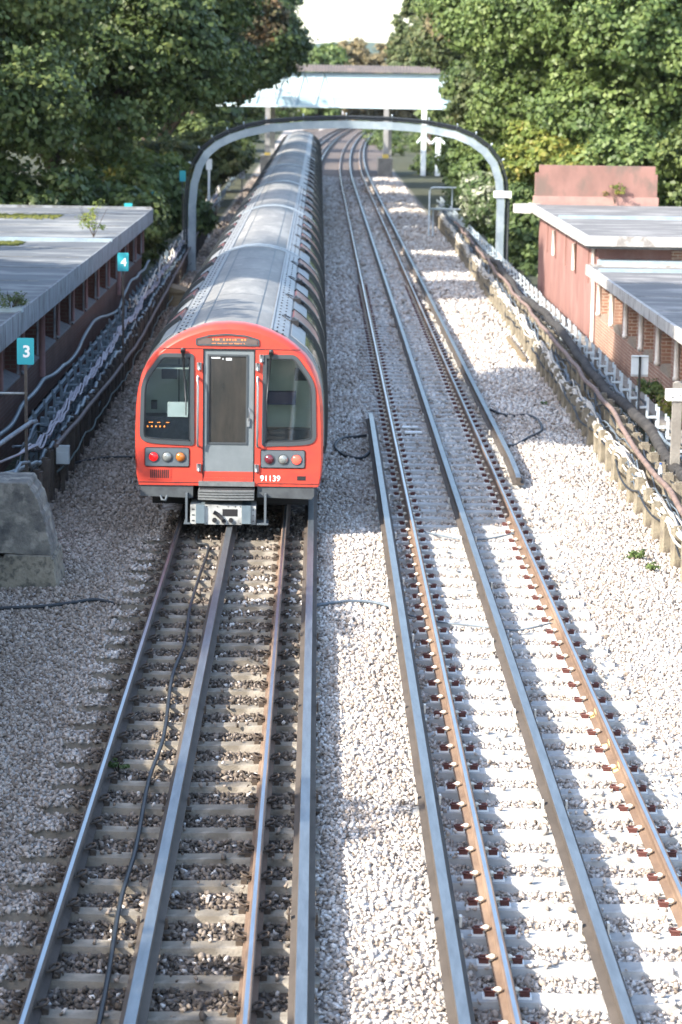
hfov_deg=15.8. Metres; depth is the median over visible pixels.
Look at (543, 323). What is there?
concrete post
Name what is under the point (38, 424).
black cable
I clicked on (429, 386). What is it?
sleeper
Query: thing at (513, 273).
cable bracket
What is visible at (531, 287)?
cable bracket
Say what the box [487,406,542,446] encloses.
jumper cable
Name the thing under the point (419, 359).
sleeper
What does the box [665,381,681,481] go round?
distance post
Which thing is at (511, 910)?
sleeper
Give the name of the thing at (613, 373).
cable bracket
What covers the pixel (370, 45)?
hills
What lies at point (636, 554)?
weed
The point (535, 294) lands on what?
cable bracket
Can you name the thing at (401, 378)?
sleeper
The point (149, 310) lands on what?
concrete post
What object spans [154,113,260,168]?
bush
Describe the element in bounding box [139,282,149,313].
cable bracket
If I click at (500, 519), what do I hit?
sleeper
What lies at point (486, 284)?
concrete post
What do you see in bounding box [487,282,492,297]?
concrete post
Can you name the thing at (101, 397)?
concrete post
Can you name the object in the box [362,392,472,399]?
sleeper
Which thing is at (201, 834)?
sleeper
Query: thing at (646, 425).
lagged pipe
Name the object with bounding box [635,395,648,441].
cable bracket
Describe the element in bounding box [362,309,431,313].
sleeper
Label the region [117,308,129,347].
cable bracket
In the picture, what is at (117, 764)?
weed
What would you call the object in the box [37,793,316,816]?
sleeper
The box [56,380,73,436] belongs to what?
cable bracket
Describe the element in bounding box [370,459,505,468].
sleeper
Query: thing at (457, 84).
broadleaf tree
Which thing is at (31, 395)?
pipe
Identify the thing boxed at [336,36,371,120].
distant tree
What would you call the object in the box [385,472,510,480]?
sleeper
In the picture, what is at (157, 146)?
bush
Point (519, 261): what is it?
undergrowth
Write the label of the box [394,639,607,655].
sleeper
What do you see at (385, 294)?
sleeper
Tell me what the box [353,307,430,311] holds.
sleeper
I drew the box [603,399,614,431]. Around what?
concrete post
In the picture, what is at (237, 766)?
sleeper
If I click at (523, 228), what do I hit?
bush
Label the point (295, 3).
broadleaf tree
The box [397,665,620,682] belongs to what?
sleeper
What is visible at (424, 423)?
sleeper
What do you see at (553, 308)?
cable bracket
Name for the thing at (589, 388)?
concrete post
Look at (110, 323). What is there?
cable bracket
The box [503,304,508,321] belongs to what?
concrete post
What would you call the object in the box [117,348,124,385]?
concrete post
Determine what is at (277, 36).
broadleaf tree
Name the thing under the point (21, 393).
pipe rail
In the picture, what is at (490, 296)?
concrete post
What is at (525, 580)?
sleeper
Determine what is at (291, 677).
sleeper
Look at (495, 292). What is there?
concrete post
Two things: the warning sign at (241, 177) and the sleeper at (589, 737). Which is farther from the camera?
the warning sign at (241, 177)
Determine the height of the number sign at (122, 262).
2.885 m
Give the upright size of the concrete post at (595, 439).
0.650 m
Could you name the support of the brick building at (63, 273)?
on the ground
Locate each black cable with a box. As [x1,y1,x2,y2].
[0,598,114,609]
[12,197,207,447]
[15,248,176,467]
[21,329,125,465]
[22,240,187,465]
[75,456,135,463]
[408,614,551,630]
[423,531,513,539]
[441,210,647,435]
[443,225,680,559]
[446,214,681,521]
[446,215,674,505]
[447,210,672,482]
[462,244,681,524]
[467,217,681,445]
[469,229,681,466]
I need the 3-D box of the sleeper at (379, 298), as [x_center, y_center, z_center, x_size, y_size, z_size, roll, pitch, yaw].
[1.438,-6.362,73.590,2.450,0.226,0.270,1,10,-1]
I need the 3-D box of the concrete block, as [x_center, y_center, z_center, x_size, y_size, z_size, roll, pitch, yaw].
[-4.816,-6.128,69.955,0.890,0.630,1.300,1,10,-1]
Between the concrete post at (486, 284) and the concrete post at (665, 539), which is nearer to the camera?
the concrete post at (665, 539)
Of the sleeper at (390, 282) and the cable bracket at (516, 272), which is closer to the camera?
the cable bracket at (516, 272)
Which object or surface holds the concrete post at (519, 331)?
on the ground
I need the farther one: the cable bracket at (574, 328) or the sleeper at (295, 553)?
the cable bracket at (574, 328)
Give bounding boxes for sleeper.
[0,896,319,924]
[0,928,319,956]
[0,961,319,992]
[0,997,318,1023]
[7,868,318,894]
[19,841,319,866]
[27,816,318,840]
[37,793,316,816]
[47,771,320,793]
[56,750,319,772]
[62,731,318,752]
[70,712,319,732]
[77,695,319,715]
[84,678,319,698]
[90,663,319,682]
[96,648,319,666]
[100,634,318,651]
[106,620,318,637]
[112,607,319,624]
[117,596,319,611]
[121,584,319,599]
[126,573,319,587]
[130,562,319,577]
[134,552,319,566]
[137,542,318,556]
[144,533,318,546]
[350,289,422,293]
[350,303,423,307]
[351,313,427,317]
[352,281,417,283]
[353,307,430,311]
[353,322,437,327]
[354,318,433,322]
[354,327,438,332]
[354,335,444,340]
[355,284,414,288]
[355,330,442,335]
[355,337,446,343]
[355,340,446,345]
[356,286,420,290]
[356,291,422,295]
[356,299,427,303]
[356,301,426,305]
[356,332,441,337]
[356,343,448,348]
[357,288,420,291]
[357,295,424,298]
[357,297,426,301]
[357,325,439,329]
[357,361,457,367]
[358,293,424,297]
[358,305,424,309]
[358,367,458,373]
[359,311,432,315]
[359,354,453,360]
[359,364,458,370]
[359,377,466,384]
[360,370,461,377]
[360,385,469,392]
[360,389,471,396]
[361,381,467,388]
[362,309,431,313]
[362,315,430,320]
[362,320,437,324]
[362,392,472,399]
[362,401,476,408]
[363,346,450,351]
[363,348,451,354]
[363,351,453,357]
[363,397,474,404]
[365,423,487,431]
[366,357,456,364]
[366,405,480,413]
[366,409,482,417]
[366,427,491,436]
[367,413,484,422]
[368,374,464,380]
[368,443,498,451]
[369,454,504,463]
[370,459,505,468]
[372,477,523,488]
[376,498,534,509]
[376,505,538,516]
[378,418,486,426]
[378,512,541,524]
[378,520,545,532]
[379,437,496,446]
[380,433,493,441]
[381,448,501,457]
[381,545,558,557]
[383,554,563,566]
[384,466,508,474]
[384,563,567,575]
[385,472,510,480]
[385,573,572,585]
[386,583,578,595]
[387,484,527,495]
[387,593,583,606]
[388,491,530,501]
[389,603,588,617]
[390,615,594,630]
[392,626,600,642]
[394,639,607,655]
[395,652,613,668]
[396,536,554,548]
[397,528,549,540]
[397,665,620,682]
[399,679,628,696]
[401,694,635,712]
[403,710,643,728]
[405,726,652,744]
[407,744,661,762]
[410,762,670,781]
[412,781,680,801]
[415,802,681,822]
[418,823,681,843]
[421,846,681,868]
[424,870,681,893]
[427,896,674,920]
[431,925,681,948]
[435,954,681,980]
[439,986,681,1013]
[489,1020,538,1023]
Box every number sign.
[17,338,33,471]
[117,253,128,391]
[180,171,185,229]
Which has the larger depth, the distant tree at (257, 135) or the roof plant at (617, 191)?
the distant tree at (257, 135)
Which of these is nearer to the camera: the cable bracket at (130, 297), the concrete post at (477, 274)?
the cable bracket at (130, 297)
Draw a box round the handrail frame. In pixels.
[428,187,463,235]
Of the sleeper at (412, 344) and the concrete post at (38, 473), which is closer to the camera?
the concrete post at (38, 473)
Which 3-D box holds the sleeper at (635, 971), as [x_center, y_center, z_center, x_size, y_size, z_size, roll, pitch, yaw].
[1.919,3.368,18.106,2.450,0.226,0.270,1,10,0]
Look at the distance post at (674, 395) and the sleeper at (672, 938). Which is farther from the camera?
the distance post at (674, 395)
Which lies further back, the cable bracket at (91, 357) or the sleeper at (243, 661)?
the cable bracket at (91, 357)
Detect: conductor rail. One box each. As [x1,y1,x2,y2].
[119,128,346,1023]
[285,128,354,1023]
[349,132,638,1023]
[363,133,523,484]
[365,413,475,1023]
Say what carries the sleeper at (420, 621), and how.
on the ground
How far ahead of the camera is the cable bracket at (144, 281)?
64.96 m
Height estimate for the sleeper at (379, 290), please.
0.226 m
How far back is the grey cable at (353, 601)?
30.40 m
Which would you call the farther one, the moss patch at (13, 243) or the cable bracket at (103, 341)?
the moss patch at (13, 243)
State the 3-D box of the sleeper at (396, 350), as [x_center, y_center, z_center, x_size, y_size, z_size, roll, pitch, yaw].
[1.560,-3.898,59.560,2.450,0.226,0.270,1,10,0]
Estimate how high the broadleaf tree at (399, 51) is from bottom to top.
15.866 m
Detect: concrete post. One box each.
[31,469,42,485]
[39,457,49,503]
[44,448,54,500]
[49,439,60,491]
[59,430,68,480]
[66,422,74,471]
[70,414,79,461]
[73,409,83,454]
[81,400,90,446]
[85,393,94,437]
[90,387,98,430]
[97,380,103,423]
[101,375,107,415]
[102,369,110,408]
[107,364,114,402]
[112,357,118,397]
[116,353,121,391]
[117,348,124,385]
[120,343,127,380]
[124,335,132,367]
[126,339,130,374]
[128,329,134,364]
[133,326,138,359]
[135,321,141,354]
[136,318,143,351]
[139,313,145,347]
[144,311,147,340]
[145,306,151,337]
[148,300,155,331]
[153,296,157,326]
[157,290,161,319]
[159,288,163,315]
[161,285,165,312]
[165,283,167,308]
[166,279,169,306]
[178,260,181,281]
[185,250,187,272]
[469,258,472,272]
[476,267,478,281]
[479,272,481,288]
[485,279,489,296]
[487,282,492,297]
[489,284,495,302]
[492,287,496,304]
[494,291,497,307]
[496,293,499,309]
[498,296,503,314]
[501,300,504,318]
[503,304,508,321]
[506,307,510,326]
[509,311,512,329]
[511,314,516,334]
[515,318,521,337]
[518,322,521,342]
[520,327,524,344]
[521,304,524,313]
[523,329,528,352]
[527,335,529,357]
[529,338,535,361]
[531,313,538,328]
[533,344,540,366]
[536,348,543,373]
[539,321,546,339]
[540,353,546,376]
[542,327,549,343]
[544,359,552,382]
[546,330,554,349]
[548,363,555,388]
[549,335,558,350]
[553,341,561,363]
[553,368,561,394]
[557,344,565,367]
[557,375,564,401]
[561,382,570,407]
[562,350,570,375]
[566,388,573,412]
[567,354,575,378]
[570,361,580,386]
[570,394,579,422]
[575,368,584,388]
[575,401,582,429]
[580,373,589,396]
[581,407,590,438]
[586,380,596,400]
[586,416,596,446]
[591,387,600,411]
[593,424,602,453]
[598,393,607,423]
[598,430,607,463]
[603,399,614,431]
[604,440,613,472]
[609,407,620,440]
[610,449,620,481]
[616,415,627,445]
[618,457,627,490]
[623,423,634,452]
[626,467,637,502]
[630,432,642,466]
[633,477,645,514]
[638,442,651,473]
[643,488,654,526]
[646,452,659,487]
[651,501,662,539]
[654,462,667,496]
[659,513,672,554]
[662,472,675,509]
[670,526,681,567]
[671,482,681,518]
[680,543,681,581]
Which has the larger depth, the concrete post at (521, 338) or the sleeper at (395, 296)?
the sleeper at (395, 296)
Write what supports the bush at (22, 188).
on the ground
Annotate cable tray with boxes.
[28,281,147,420]
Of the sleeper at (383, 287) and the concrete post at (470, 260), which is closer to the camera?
the sleeper at (383, 287)
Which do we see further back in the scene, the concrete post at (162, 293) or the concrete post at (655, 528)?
the concrete post at (162, 293)
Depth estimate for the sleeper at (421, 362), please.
56.95 m
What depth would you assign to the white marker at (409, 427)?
45.98 m
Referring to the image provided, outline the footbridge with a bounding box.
[216,64,450,175]
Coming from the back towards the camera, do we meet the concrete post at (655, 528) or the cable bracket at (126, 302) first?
the cable bracket at (126, 302)
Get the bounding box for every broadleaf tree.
[81,0,269,180]
[156,0,318,138]
[190,0,307,115]
[383,0,432,155]
[405,9,469,73]
[436,54,511,134]
[443,105,483,132]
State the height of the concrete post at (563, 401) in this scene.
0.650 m
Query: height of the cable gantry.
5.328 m
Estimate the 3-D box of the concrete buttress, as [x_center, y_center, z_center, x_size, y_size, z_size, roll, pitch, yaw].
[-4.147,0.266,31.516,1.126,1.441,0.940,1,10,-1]
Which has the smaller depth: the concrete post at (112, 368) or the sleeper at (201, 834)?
the sleeper at (201, 834)
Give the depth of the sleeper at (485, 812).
21.86 m
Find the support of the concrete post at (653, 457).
on the ground
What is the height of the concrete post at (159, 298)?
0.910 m
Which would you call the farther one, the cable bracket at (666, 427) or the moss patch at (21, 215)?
the moss patch at (21, 215)
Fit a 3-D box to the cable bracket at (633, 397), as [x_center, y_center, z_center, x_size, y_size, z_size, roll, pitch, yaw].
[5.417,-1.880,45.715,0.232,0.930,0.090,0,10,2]
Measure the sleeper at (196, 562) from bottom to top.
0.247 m
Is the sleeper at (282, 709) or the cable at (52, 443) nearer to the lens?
the sleeper at (282, 709)
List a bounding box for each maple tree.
[0,0,118,164]
[5,0,241,176]
[411,0,585,145]
[457,0,681,146]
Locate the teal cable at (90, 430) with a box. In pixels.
[57,263,190,472]
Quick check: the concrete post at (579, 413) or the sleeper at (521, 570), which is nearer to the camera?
the sleeper at (521, 570)
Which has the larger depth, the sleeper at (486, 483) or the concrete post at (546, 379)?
the concrete post at (546, 379)
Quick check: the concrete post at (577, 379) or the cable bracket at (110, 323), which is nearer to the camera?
the concrete post at (577, 379)
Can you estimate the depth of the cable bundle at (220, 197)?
118.33 m
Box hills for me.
[316,41,386,62]
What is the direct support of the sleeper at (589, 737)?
on the ground
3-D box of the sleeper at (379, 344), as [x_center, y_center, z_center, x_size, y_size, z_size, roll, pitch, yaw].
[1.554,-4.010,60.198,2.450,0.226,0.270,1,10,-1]
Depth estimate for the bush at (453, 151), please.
110.04 m
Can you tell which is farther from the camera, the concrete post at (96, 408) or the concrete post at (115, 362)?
the concrete post at (115, 362)
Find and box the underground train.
[135,131,327,524]
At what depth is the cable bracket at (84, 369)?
46.47 m
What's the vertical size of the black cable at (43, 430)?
0.325 m
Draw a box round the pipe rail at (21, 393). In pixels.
[0,392,23,394]
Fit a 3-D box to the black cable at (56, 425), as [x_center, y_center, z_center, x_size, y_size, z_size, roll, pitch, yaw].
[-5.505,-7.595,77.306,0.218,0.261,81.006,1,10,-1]
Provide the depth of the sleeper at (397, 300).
72.90 m
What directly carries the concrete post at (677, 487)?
on the ground
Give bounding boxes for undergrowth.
[65,166,224,273]
[80,136,262,148]
[359,120,586,175]
[429,156,447,182]
[441,184,538,276]
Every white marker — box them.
[402,426,417,427]
[405,431,421,433]
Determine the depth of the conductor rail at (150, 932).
21.16 m
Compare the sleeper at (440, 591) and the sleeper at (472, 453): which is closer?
the sleeper at (440, 591)
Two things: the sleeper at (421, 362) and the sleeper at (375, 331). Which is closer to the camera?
the sleeper at (421, 362)
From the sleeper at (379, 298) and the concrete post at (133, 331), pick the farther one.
the sleeper at (379, 298)
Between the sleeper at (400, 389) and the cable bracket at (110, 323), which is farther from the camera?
the cable bracket at (110, 323)
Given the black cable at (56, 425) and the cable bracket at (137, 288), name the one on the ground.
the cable bracket at (137, 288)
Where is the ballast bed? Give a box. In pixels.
[313,128,402,194]
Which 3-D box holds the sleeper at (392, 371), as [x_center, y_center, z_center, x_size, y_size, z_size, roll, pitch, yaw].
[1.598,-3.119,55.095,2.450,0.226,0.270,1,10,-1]
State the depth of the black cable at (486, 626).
29.28 m
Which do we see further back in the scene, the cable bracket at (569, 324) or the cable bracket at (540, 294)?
the cable bracket at (540, 294)
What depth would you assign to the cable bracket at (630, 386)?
46.92 m
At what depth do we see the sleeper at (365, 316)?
67.16 m
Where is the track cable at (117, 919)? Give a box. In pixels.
[96,528,209,1023]
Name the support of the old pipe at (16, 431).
attached to the brick building at (63, 273)
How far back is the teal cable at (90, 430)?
48.35 m
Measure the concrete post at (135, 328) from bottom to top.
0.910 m
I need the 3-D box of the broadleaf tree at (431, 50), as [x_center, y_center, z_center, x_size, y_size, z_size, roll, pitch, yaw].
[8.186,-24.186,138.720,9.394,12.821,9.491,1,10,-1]
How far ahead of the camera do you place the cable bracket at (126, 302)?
58.77 m
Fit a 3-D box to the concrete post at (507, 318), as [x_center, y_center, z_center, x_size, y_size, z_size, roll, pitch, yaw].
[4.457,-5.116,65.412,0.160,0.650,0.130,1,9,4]
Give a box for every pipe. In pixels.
[0,260,149,436]
[0,419,37,445]
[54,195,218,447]
[454,221,681,516]
[462,227,681,481]
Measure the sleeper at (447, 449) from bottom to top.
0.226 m
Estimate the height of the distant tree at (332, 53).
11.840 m
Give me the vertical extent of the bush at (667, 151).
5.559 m
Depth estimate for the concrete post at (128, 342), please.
53.38 m
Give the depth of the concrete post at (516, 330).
62.30 m
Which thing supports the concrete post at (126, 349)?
on the ground
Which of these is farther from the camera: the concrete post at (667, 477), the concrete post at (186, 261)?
the concrete post at (186, 261)
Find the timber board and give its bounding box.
[506,336,525,361]
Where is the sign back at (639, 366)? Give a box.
[631,355,648,431]
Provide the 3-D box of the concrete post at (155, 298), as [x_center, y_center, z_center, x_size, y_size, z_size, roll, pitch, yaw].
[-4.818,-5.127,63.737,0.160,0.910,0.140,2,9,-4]
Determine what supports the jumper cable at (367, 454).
on the ground
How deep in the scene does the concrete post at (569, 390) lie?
48.29 m
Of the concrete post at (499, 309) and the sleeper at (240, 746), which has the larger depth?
the concrete post at (499, 309)
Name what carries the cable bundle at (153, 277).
attached to the cable gantry
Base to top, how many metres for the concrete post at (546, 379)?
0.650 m
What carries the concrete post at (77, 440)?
on the ground
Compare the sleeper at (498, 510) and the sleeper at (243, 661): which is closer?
the sleeper at (243, 661)
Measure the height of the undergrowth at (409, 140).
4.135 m
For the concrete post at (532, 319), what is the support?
on the ground
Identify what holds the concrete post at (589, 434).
on the ground
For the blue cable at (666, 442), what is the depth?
48.49 m
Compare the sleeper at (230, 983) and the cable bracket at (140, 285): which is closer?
the sleeper at (230, 983)
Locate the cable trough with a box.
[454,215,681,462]
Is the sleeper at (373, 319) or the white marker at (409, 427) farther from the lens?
the sleeper at (373, 319)
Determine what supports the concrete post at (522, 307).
on the ground
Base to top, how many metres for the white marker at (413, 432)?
0.030 m
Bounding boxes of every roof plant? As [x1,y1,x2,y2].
[0,291,29,308]
[75,198,106,236]
[602,182,626,203]
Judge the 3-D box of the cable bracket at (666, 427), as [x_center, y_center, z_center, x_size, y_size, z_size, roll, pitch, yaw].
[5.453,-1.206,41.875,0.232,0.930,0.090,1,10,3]
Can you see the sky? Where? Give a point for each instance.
(330, 21)
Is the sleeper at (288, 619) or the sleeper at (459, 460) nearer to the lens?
the sleeper at (288, 619)
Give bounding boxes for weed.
[108,758,129,771]
[624,548,646,558]
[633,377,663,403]
[645,561,661,571]
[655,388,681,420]
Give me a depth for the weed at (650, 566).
32.77 m
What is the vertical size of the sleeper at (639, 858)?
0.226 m
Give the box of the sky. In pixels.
[294,0,417,43]
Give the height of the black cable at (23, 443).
0.320 m
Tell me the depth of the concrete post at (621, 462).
39.22 m
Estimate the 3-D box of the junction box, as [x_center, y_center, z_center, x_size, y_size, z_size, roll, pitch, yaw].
[-4.369,-0.638,38.213,0.309,0.790,0.152,1,10,-1]
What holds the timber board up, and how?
on the ground
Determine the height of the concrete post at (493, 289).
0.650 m
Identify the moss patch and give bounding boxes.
[0,213,62,219]
[0,240,24,245]
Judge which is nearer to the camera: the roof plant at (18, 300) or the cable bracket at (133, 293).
the roof plant at (18, 300)
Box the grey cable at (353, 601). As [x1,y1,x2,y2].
[317,600,389,606]
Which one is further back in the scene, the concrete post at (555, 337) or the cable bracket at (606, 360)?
the concrete post at (555, 337)
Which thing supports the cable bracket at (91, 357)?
on the ground
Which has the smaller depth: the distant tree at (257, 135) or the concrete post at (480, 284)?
the concrete post at (480, 284)
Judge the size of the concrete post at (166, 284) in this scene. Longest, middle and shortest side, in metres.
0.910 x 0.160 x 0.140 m
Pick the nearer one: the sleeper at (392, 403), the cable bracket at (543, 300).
the sleeper at (392, 403)
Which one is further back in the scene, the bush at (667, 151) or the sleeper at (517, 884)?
the bush at (667, 151)
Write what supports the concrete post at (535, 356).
on the ground
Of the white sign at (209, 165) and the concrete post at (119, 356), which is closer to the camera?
the concrete post at (119, 356)
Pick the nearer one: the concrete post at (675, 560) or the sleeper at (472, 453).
the concrete post at (675, 560)
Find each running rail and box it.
[16,128,342,1023]
[236,128,351,1023]
[339,129,522,1023]
[358,129,681,934]
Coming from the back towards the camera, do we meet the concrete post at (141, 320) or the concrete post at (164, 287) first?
the concrete post at (164, 287)
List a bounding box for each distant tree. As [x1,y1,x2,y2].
[129,106,256,143]
[240,107,264,127]
[247,107,277,141]
[270,61,300,122]
[293,42,350,121]
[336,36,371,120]
[338,41,416,122]
[386,64,419,123]
[413,73,450,149]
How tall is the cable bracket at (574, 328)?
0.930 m
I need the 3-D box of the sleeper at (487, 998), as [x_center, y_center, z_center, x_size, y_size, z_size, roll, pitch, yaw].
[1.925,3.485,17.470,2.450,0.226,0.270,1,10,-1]
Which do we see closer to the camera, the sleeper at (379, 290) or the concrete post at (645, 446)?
the concrete post at (645, 446)
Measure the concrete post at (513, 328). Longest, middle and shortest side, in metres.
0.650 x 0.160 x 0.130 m
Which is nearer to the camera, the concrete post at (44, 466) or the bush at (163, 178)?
the concrete post at (44, 466)
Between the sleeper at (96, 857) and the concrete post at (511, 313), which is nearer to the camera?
the sleeper at (96, 857)
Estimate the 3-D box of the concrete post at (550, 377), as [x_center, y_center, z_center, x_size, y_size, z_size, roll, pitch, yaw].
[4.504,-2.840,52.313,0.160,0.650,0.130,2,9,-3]
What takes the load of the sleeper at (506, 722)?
on the ground
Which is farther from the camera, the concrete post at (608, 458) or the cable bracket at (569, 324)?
the cable bracket at (569, 324)
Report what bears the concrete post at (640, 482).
on the ground
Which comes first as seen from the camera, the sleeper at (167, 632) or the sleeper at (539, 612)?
the sleeper at (167, 632)
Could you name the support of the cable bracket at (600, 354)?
on the ground
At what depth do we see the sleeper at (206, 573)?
32.35 m
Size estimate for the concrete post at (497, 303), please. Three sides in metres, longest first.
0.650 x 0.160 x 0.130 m
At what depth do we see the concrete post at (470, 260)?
83.43 m
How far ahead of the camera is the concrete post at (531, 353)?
57.30 m
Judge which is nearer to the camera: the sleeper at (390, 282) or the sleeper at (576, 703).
the sleeper at (576, 703)
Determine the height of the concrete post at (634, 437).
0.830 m
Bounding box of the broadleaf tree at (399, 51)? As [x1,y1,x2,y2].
[383,0,432,155]
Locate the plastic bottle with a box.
[658,463,662,475]
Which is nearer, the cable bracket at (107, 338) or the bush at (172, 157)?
the cable bracket at (107, 338)
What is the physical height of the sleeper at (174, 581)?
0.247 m
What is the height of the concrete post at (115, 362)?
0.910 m
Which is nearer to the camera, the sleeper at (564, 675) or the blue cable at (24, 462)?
the sleeper at (564, 675)
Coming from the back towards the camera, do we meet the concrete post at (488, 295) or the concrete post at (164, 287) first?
the concrete post at (488, 295)
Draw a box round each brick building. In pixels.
[0,205,152,471]
[585,249,681,429]
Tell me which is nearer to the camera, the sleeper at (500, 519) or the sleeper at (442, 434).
the sleeper at (500, 519)
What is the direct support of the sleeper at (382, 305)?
on the ground
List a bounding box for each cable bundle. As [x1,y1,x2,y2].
[0,193,216,462]
[61,174,237,426]
[128,177,229,309]
[436,212,681,548]
[439,214,681,534]
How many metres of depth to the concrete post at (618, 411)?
43.91 m
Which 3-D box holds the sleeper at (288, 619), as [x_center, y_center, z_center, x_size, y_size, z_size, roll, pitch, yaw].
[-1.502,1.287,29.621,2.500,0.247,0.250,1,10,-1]
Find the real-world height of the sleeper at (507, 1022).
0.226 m
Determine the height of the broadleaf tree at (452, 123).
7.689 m
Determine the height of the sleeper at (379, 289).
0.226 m
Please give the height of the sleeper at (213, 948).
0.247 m
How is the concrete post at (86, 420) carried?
on the ground
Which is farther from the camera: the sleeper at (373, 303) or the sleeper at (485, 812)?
the sleeper at (373, 303)
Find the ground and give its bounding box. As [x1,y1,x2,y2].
[0,107,681,1023]
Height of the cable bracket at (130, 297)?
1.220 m
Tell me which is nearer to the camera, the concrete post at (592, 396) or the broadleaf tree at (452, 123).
the concrete post at (592, 396)
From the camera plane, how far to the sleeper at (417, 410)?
48.66 m
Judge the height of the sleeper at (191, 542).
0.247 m
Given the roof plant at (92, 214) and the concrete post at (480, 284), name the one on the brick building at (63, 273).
the roof plant at (92, 214)
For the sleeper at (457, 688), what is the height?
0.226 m
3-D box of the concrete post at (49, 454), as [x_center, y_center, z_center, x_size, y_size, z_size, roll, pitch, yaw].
[-4.458,-0.523,37.505,0.160,0.910,0.140,1,10,5]
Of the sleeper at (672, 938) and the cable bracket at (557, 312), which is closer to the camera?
the sleeper at (672, 938)
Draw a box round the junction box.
[55,445,69,493]
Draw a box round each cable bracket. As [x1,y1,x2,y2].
[29,410,48,471]
[40,399,58,453]
[48,389,66,440]
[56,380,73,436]
[63,372,79,414]
[70,363,86,414]
[77,357,91,404]
[82,349,97,398]
[88,342,102,391]
[94,336,108,382]
[99,330,112,372]
[104,325,117,364]
[109,319,120,353]
[112,313,125,350]
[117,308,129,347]
[121,306,132,342]
[125,299,136,334]
[128,294,139,324]
[132,290,142,314]
[136,285,146,318]
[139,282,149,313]
[143,278,152,309]
[146,274,155,301]
[507,267,514,276]
[510,270,517,284]
[517,276,524,295]
[520,279,528,295]
[524,284,532,297]
[528,287,536,300]
[532,291,541,314]
[536,296,544,319]
[545,304,554,328]
[549,308,558,340]
[560,318,570,349]
[565,325,576,347]
[571,330,580,349]
[577,336,588,357]
[583,342,594,364]
[590,348,601,372]
[597,355,607,382]
[604,362,615,391]
[611,371,622,413]
[619,378,631,422]
[626,386,637,426]
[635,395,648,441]
[645,404,659,451]
[655,414,668,449]
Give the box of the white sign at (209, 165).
[206,159,211,237]
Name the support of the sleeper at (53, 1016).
on the ground
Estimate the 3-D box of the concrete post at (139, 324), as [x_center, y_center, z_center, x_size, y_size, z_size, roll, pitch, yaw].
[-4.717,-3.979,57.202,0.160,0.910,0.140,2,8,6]
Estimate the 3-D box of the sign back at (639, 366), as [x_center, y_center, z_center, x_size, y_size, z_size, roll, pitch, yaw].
[5.358,-2.022,44.331,0.310,1.600,0.067,1,10,-1]
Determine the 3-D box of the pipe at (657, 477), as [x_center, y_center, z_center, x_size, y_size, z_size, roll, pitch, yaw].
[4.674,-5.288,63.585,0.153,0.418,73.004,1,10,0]
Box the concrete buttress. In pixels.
[0,472,64,588]
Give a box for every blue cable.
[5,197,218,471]
[14,281,162,471]
[439,204,681,459]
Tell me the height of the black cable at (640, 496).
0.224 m
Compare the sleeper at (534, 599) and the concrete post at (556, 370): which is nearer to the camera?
the sleeper at (534, 599)
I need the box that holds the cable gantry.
[183,113,510,271]
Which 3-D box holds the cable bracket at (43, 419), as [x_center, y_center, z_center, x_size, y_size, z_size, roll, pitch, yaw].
[-4.780,-1.246,40.405,0.302,1.220,0.180,1,10,-3]
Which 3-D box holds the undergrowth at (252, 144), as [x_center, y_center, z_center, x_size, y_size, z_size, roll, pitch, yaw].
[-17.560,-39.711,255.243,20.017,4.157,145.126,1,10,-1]
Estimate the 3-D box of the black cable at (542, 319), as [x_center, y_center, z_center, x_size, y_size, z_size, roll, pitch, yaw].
[5.129,-6.724,73.490,0.134,0.163,89.006,1,10,-1]
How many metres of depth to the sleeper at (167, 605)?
30.25 m
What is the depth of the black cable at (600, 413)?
43.30 m
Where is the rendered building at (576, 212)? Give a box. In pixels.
[513,165,681,343]
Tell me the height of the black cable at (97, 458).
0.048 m
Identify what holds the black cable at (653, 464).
attached to the concrete post
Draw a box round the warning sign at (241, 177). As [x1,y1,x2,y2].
[239,171,244,202]
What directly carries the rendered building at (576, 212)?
on the ground
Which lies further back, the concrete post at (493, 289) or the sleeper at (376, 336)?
the concrete post at (493, 289)
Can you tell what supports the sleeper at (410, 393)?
on the ground
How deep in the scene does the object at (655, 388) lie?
48.18 m
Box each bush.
[0,152,101,205]
[57,162,173,266]
[92,137,192,190]
[96,159,221,240]
[129,136,217,196]
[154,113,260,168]
[162,124,252,197]
[429,124,506,180]
[445,147,503,194]
[454,170,495,243]
[485,181,538,258]
[486,117,584,189]
[555,114,681,205]
[652,113,681,206]
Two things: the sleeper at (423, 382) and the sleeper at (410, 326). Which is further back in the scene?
the sleeper at (410, 326)
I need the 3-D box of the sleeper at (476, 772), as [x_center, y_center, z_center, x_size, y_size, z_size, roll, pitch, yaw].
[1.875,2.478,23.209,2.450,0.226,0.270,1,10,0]
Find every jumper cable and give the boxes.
[333,434,369,459]
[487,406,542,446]
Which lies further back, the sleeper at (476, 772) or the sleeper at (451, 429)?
the sleeper at (451, 429)

